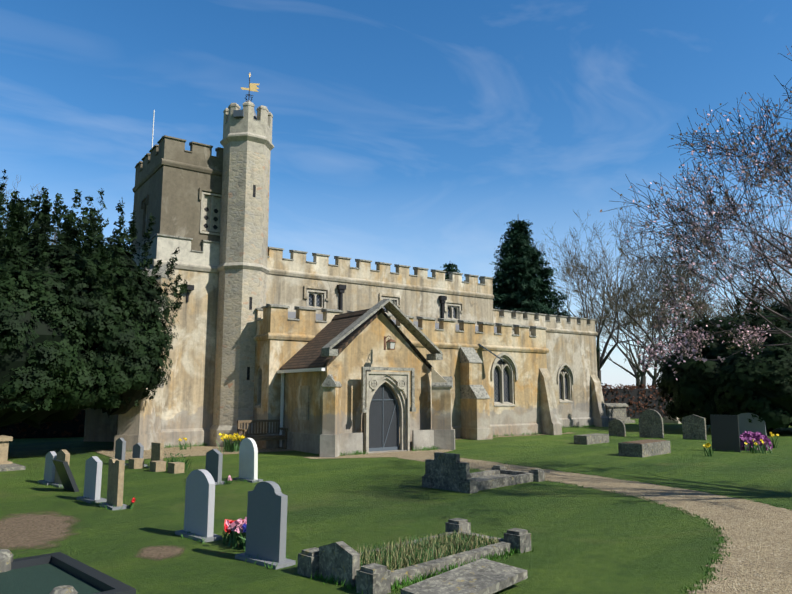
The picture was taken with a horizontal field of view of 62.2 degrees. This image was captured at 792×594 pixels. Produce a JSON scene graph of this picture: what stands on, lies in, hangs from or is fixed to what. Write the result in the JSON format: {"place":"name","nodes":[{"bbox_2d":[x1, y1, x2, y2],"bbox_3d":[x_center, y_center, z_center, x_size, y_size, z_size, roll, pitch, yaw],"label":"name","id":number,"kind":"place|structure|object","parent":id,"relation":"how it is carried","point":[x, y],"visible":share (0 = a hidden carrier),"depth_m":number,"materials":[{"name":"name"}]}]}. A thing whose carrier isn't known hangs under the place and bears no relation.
{"place":"outdoors","nodes":[
{"label":"outdoors","id":0,"kind":"place"},
{"bbox_2d":[131,165,221,250],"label":"tower","id":1,"kind":"structure","parent":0,"point":[174,206],"depth_m":22.99,"materials":[{"name":"grey stone"}]},
{"bbox_2d":[0,419,791,593],"bbox_3d":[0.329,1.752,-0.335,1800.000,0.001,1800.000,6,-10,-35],"label":"ground","id":2,"kind":"structure","parent":0,"point":[589,541],"depth_m":10.03,"materials":[{"name":"green plant"}]},
{"bbox_2d":[1,175,60,244],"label":"tree","id":3,"kind":"object","parent":2,"relation":"on","point":[54,237],"depth_m":43.81,"materials":[{"name":"green plant"}]},
{"bbox_2d":[0,511,81,549],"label":"soil","id":4,"kind":"structure","parent":2,"relation":"on","point":[28,530],"depth_m":8.54,"materials":[{"name":"brown soil"}]},
{"bbox_2d":[0,169,187,429],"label":"yew","id":5,"kind":"object","parent":2,"relation":"on","point":[24,244],"depth_m":18.10,"materials":[{"name":"green plant"}]},
{"bbox_2d":[84,110,222,451],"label":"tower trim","id":6,"kind":"structure","parent":2,"relation":"on","point":[133,425],"depth_m":22.88,"materials":[{"name":"beige stone"}]},
{"bbox_2d":[161,268,218,428],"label":"tower","id":7,"kind":"structure","parent":6,"relation":"attached to","point":[188,396],"depth_m":22.34,"materials":[{"name":"beige stone"}]},
{"bbox_2d":[136,546,184,560],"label":"soil","id":8,"kind":"structure","parent":2,"relation":"on","point":[159,553],"depth_m":7.37,"materials":[{"name":"brown soil"}]},
{"bbox_2d":[166,457,192,469],"bbox_3d":[-5.134,3.876,15.330,0.619,0.333,0.684,6,-10,-35],"label":"tuft","id":9,"kind":"object","parent":2,"relation":"on","point":[172,459],"visible":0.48,"depth_m":15.36,"materials":[{"name":"green plant"}]},
{"bbox_2d":[222,528,234,543],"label":"flower leaves","id":10,"kind":"object","parent":2,"relation":"on","point":[224,539],"visible":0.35,"depth_m":7.87,"materials":[{"name":"green plant"}]},
{"bbox_2d":[224,519,235,533],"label":"flowers","id":11,"kind":"object","parent":10,"relation":"on","point":[226,529],"visible":0.23,"depth_m":7.87,"materials":[{"name":"red"}]},
{"bbox_2d":[228,526,245,548],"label":"leaves","id":12,"kind":"object","parent":2,"relation":"on","point":[233,538],"visible":0.56,"depth_m":7.68,"materials":[{"name":"green plant"}]},
{"bbox_2d":[226,517,246,532],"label":"flowers","id":13,"kind":"object","parent":12,"relation":"on","point":[240,522],"visible":0.58,"depth_m":7.64,"materials":[{"name":"pink plant"}]},
{"bbox_2d":[210,100,273,446],"bbox_3d":[-5.451,-0.987,23.386,1.792,12.670,1.792,6,-10,-35],"label":"turret","id":14,"kind":"object","parent":2,"relation":"on","point":[248,147],"visible":0.96,"depth_m":22.80,"materials":[{"name":"grey stone"}]},
{"bbox_2d":[240,73,258,100],"bbox_3d":[-5.416,-7.707,24.398,0.887,1.320,0.357,6,-10,-35],"label":"weathervane","id":15,"kind":"object","parent":14,"relation":"on","point":[253,87],"visible":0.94,"depth_m":24.43,"materials":[{"name":"gold metal"}]},
{"bbox_2d":[239,533,245,550],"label":"flower leaves","id":16,"kind":"object","parent":2,"relation":"on","point":[243,540],"visible":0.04,"depth_m":7.41,"materials":[{"name":"green plant"}]},
{"bbox_2d":[126,424,594,455],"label":"wall weeds","id":17,"kind":"object","parent":2,"relation":"on","point":[358,453],"depth_m":21.39,"materials":[{"name":"green plant"}]},
{"bbox_2d":[277,299,454,456],"bbox_3d":[-1.036,2.634,21.245,4.945,4.885,3.822,6,-10,-35],"label":"porch","id":18,"kind":"object","parent":2,"relation":"on","point":[355,381],"visible":0.96,"depth_m":20.34,"materials":[{"name":"grey stone"}]},
{"bbox_2d":[266,274,492,325],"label":"nave","id":19,"kind":"structure","parent":2,"relation":"on","point":[285,290],"depth_m":27.38,"materials":[{"name":"beige stone"}]},
{"bbox_2d":[267,247,493,320],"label":"nave trim","id":20,"kind":"structure","parent":19,"relation":"on","point":[296,264],"depth_m":27.66,"materials":[{"name":"beige stone"}]},
{"bbox_2d":[0,401,766,593],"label":"graves","id":21,"kind":"object","parent":2,"relation":"on","point":[63,573],"visible":0.81,"depth_m":7.92,"materials":[{"name":"stone"}]},
{"bbox_2d":[351,528,500,571],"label":"rough grass","id":22,"kind":"structure","parent":21,"relation":"on","point":[384,562],"depth_m":6.91,"materials":[{"name":"green plant"}]},
{"bbox_2d":[38,435,740,593],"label":"grass tufts","id":23,"kind":"object","parent":2,"relation":"on","point":[416,579],"visible":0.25,"depth_m":6.54,"materials":[{"name":"green plant"}]},
{"bbox_2d":[253,339,546,432],"bbox_3d":[0.406,3.874,26.334,13.300,3.900,3.000,6,-10,-35],"label":"aisle","id":24,"kind":"object","parent":2,"relation":"on","point":[272,356],"visible":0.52,"depth_m":25.96,"materials":[{"name":"grey stone"}]},
{"bbox_2d":[252,303,561,448],"bbox_3d":[0.684,3.199,26.037,13.480,5.150,4.080,6,-10,-35],"label":"church aisle","id":25,"kind":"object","parent":2,"relation":"on","point":[466,338],"depth_m":26.01,"materials":[{"name":"beige stone"}]},
{"bbox_2d":[91,432,791,593],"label":"paths","id":26,"kind":"structure","parent":2,"relation":"on","point":[758,560],"depth_m":9.52,"materials":[{"name":"beige gravel"}]},
{"bbox_2d":[179,440,190,449],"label":"daffodils","id":27,"kind":"object","parent":26,"relation":"on","point":[181,447],"visible":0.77,"depth_m":20.61,"materials":[{"name":"green plant"}]},
{"bbox_2d":[216,438,242,452],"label":"daffodil leaves","id":28,"kind":"object","parent":26,"relation":"on","point":[230,447],"visible":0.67,"depth_m":19.87,"materials":[{"name":"green plant"}]},
{"bbox_2d":[219,433,244,440],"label":"daffodils","id":29,"kind":"object","parent":28,"relation":"on","point":[230,436],"visible":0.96,"depth_m":19.89,"materials":[{"name":"yellow plant"}]},
{"bbox_2d":[236,419,287,449],"bbox_3d":[-4.216,4.362,20.740,1.470,0.920,0.600,6,-10,-35],"label":"bench","id":30,"kind":"object","parent":26,"relation":"on","point":[261,434],"visible":0.77,"depth_m":20.87,"materials":[{"name":"brown wood"}]},
{"bbox_2d":[440,262,463,278],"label":"tree","id":31,"kind":"object","parent":2,"relation":"on","point":[450,267],"depth_m":50.91,"materials":[{"name":"green plant"}]},
{"bbox_2d":[489,219,606,385],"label":"spruce","id":32,"kind":"object","parent":2,"relation":"on","point":[520,264],"depth_m":44.70,"materials":[{"name":"green plant"}]},
{"bbox_2d":[493,309,608,427],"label":"chancel","id":33,"kind":"structure","parent":2,"relation":"on","point":[574,325],"depth_m":34.47,"materials":[{"name":"beige stone"}]},
{"bbox_2d":[512,329,596,417],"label":"chancel wall","id":34,"kind":"structure","parent":2,"relation":"on","point":[576,353],"depth_m":34.68,"materials":[{"name":"grey stone"}]},
{"bbox_2d":[533,199,715,381],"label":"bare tree","id":35,"kind":"object","parent":2,"relation":"on","point":[601,360],"visible":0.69,"depth_m":60.13,"materials":[{"name":"brown plant"}]},
{"bbox_2d":[550,230,715,388],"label":"tree","id":36,"kind":"object","parent":2,"relation":"on","point":[643,377],"visible":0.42,"depth_m":71.81,"materials":[{"name":"brown plant"}]},
{"bbox_2d":[601,383,672,418],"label":"hedge","id":37,"kind":"object","parent":2,"relation":"on","point":[634,393],"depth_m":45.67,"materials":[{"name":"brown plant"}]},
{"bbox_2d":[573,263,712,388],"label":"tree","id":38,"kind":"object","parent":2,"relation":"on","point":[637,375],"visible":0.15,"depth_m":97.09,"materials":[{"name":"brown plant"}]},
{"bbox_2d":[553,189,775,359],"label":"bare tree","id":39,"kind":"object","parent":2,"relation":"on","point":[635,320],"visible":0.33,"depth_m":64.54,"materials":[{"name":"brown plant"}]},
{"bbox_2d":[603,266,725,388],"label":"tree","id":40,"kind":"object","parent":2,"relation":"on","point":[656,373],"visible":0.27,"depth_m":80.19,"materials":[{"name":"brown plant"}]},
{"bbox_2d":[563,234,789,370],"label":"bare tree","id":41,"kind":"object","parent":2,"relation":"on","point":[660,329],"visible":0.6,"depth_m":52.35,"materials":[{"name":"brown plant"}]},
{"bbox_2d":[600,46,791,379],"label":"cherry","id":42,"kind":"object","parent":2,"relation":"on","point":[778,162],"depth_m":11.45,"materials":[{"name":"pink plant"}]},
{"bbox_2d":[653,287,742,362],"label":"bare tree","id":43,"kind":"object","parent":2,"relation":"on","point":[704,311],"visible":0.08,"depth_m":55.84,"materials":[{"name":"brown plant"}]},
{"bbox_2d":[702,446,714,456],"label":"daffodils","id":44,"kind":"object","parent":2,"relation":"on","point":[709,454],"visible":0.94,"depth_m":18.54,"materials":[{"name":"green plant"}]},
{"bbox_2d":[626,175,791,320],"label":"bare tree","id":45,"kind":"object","parent":2,"relation":"on","point":[737,257],"visible":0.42,"depth_m":51.38,"materials":[{"name":"brown plant"}]},
{"bbox_2d":[653,286,791,431],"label":"yew","id":46,"kind":"object","parent":2,"relation":"on","point":[779,372],"depth_m":29.08,"materials":[{"name":"green plant"}]},
{"bbox_2d":[706,282,791,317],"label":"blossoms","id":47,"kind":"object","parent":2,"relation":"on","point":[726,302],"visible":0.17,"depth_m":91.01,"materials":[{"name":"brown plant"}]},
{"bbox_2d":[740,431,772,450],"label":"flowers","id":48,"kind":"object","parent":2,"relation":"on","point":[748,436],"depth_m":20.48,"materials":[{"name":"purple plant"}]},
{"bbox_2d":[745,441,772,453],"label":"daffodils","id":49,"kind":"object","parent":2,"relation":"on","point":[761,450],"visible":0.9,"depth_m":19.49,"materials":[{"name":"green plant"}]},
{"bbox_2d":[731,270,791,311],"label":"blossoms","id":50,"kind":"object","parent":2,"relation":"on","point":[776,288],"visible":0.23,"depth_m":72.45,"materials":[{"name":"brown plant"}]},
{"bbox_2d":[769,436,779,447],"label":"daffodils","id":51,"kind":"object","parent":2,"relation":"on","point":[773,443],"visible":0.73,"depth_m":21.28,"materials":[{"name":"green plant"}]},
{"bbox_2d":[0,0,791,388],"label":"sky","id":52,"kind":"structure","parent":0,"point":[412,133],"materials":[{"name":"blue"}]}
]}

